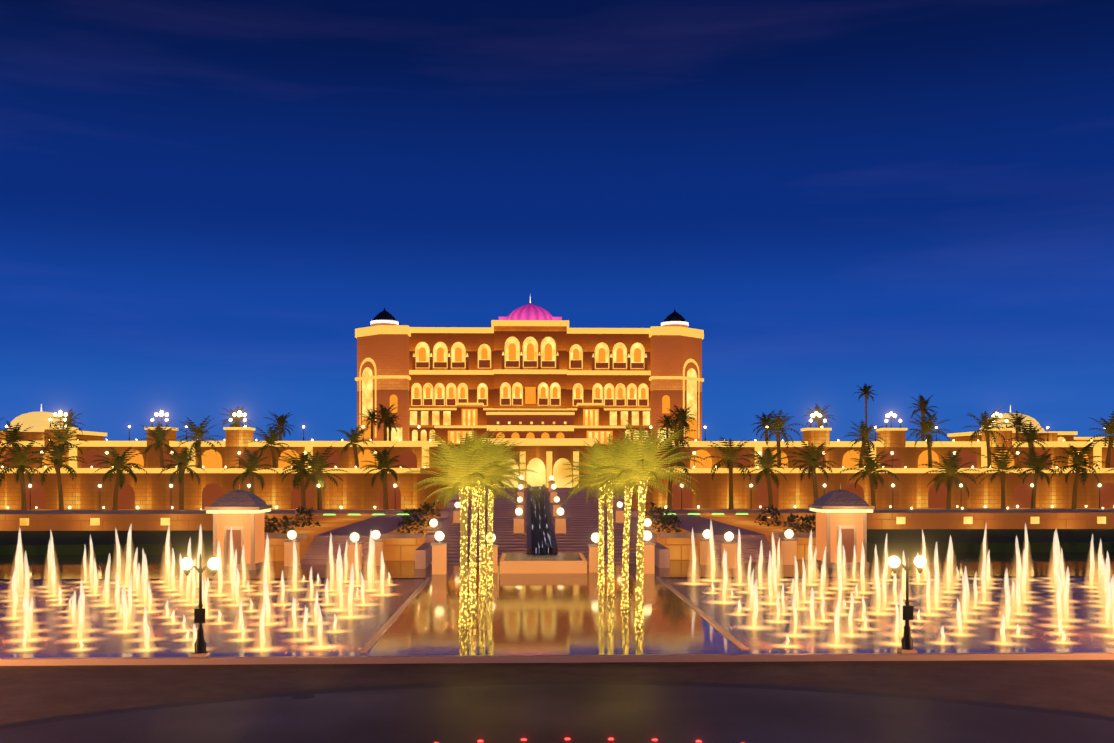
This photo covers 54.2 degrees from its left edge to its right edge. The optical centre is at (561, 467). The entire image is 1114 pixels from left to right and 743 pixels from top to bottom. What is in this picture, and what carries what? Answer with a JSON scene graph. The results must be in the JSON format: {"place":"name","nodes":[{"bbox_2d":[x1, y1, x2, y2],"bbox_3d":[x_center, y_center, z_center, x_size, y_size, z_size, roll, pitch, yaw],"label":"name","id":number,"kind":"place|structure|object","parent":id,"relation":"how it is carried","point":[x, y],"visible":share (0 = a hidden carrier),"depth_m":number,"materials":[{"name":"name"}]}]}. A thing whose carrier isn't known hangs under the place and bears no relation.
{"place":"outdoors","nodes":[
{"label":"outdoors","id":0,"kind":"place"},
{"bbox_2d":[0,576,1073,579],"bbox_3d":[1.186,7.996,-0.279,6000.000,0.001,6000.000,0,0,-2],"label":"ground","id":1,"kind":"structure","parent":0,"point":[425,578],"depth_m":78.56,"materials":[{"name":"beige stone"}]},
{"bbox_2d":[0,652,1113,665],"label":"kerb","id":2,"kind":"structure","parent":1,"relation":"on","point":[548,658],"depth_m":44.61,"materials":[{"name":"beige stone"}]},
{"bbox_2d":[0,660,1113,742],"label":"road","id":3,"kind":"structure","parent":0,"point":[1012,701],"depth_m":37.02,"materials":[{"name":"black"}]},
{"bbox_2d":[0,438,1113,530],"bbox_3d":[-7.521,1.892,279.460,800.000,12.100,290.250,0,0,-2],"label":"terraces","id":4,"kind":"object","parent":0,"point":[153,497],"visible":0.5,"depth_m":150.35,"materials":[{"name":"stone"}]},
{"bbox_2d":[355,297,703,444],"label":"palace","id":5,"kind":"structure","parent":4,"relation":"on","point":[529,370],"depth_m":448.75,"materials":[{"name":"stone"}]},
{"bbox_2d":[0,384,1113,509],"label":"palm trees","id":6,"kind":"object","parent":4,"relation":"on","point":[812,455],"visible":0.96,"depth_m":144.68,"materials":[{"name":"green plant"}]},
{"bbox_2d":[0,404,1113,509],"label":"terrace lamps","id":7,"kind":"object","parent":4,"relation":"on","point":[41,423],"visible":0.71,"depth_m":171.33,"materials":[{"name":"glass"}]},
{"bbox_2d":[0,576,1113,653],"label":"pool water","id":8,"kind":"structure","parent":0,"point":[369,626],"depth_m":55.80,"materials":[{"name":"beige liquid"}]},
{"bbox_2d":[6,521,1113,650],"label":"fountain jets","id":9,"kind":"object","parent":8,"relation":"in","point":[137,583],"visible":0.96,"depth_m":62.45},
{"bbox_2d":[0,549,1113,657],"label":"reflecting pool","id":10,"kind":"structure","parent":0,"point":[553,614],"depth_m":59.43,"materials":[{"name":"liquid"}]},
{"bbox_2d":[181,554,219,656],"bbox_3d":[-14.877,5.642,44.843,1.600,4.200,0.640,0,0,-2],"label":"lamp post","id":11,"kind":"object","parent":10,"relation":"on","point":[200,643],"visible":1,"depth_m":44.74,"materials":[{"name":"black metal"}]},
{"bbox_2d":[205,484,271,569],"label":"kiosk","id":12,"kind":"object","parent":10,"relation":"on","point":[240,512],"visible":0.79,"depth_m":82.38,"materials":[{"name":"stone"}]},
{"bbox_2d":[264,515,815,569],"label":"side planters","id":13,"kind":"object","parent":10,"relation":"on","point":[312,546],"visible":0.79,"depth_m":91.05,"materials":[{"name":"stone"}]},
{"bbox_2d":[264,501,815,534],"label":"planter shrubs","id":14,"kind":"object","parent":13,"relation":"on","point":[664,521],"visible":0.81,"depth_m":99.67,"materials":[{"name":"green plant"}]},
{"bbox_2d":[415,476,669,573],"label":"staircase","id":15,"kind":"structure","parent":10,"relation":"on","point":[542,522],"depth_m":100.61,"materials":[{"name":"stone"}]},
{"bbox_2d":[401,420,699,626],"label":"palm trees","id":16,"kind":"object","parent":10,"relation":"on","point":[478,466],"visible":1,"depth_m":54.69,"materials":[{"name":"green"}]},
{"bbox_2d":[808,484,874,567],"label":"kiosk","id":17,"kind":"object","parent":10,"relation":"on","point":[844,510],"visible":0.81,"depth_m":83.83,"materials":[{"name":"stone"}]},
{"bbox_2d":[888,552,925,652],"bbox_3d":[14.547,5.642,45.759,1.600,4.200,0.640,0,0,-2],"label":"lamp post","id":18,"kind":"object","parent":10,"relation":"on","point":[907,639],"visible":1,"depth_m":45.66,"materials":[{"name":"black metal"}]},
{"bbox_2d":[0,529,1113,554],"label":"hedge","id":19,"kind":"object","parent":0,"point":[152,542],"depth_m":114.02,"materials":[{"name":"green plant"}]},
{"bbox_2d":[0,0,1113,440],"label":"sky","id":20,"kind":"structure","parent":0,"point":[204,204],"materials":[{"name":"blue"}]}
]}

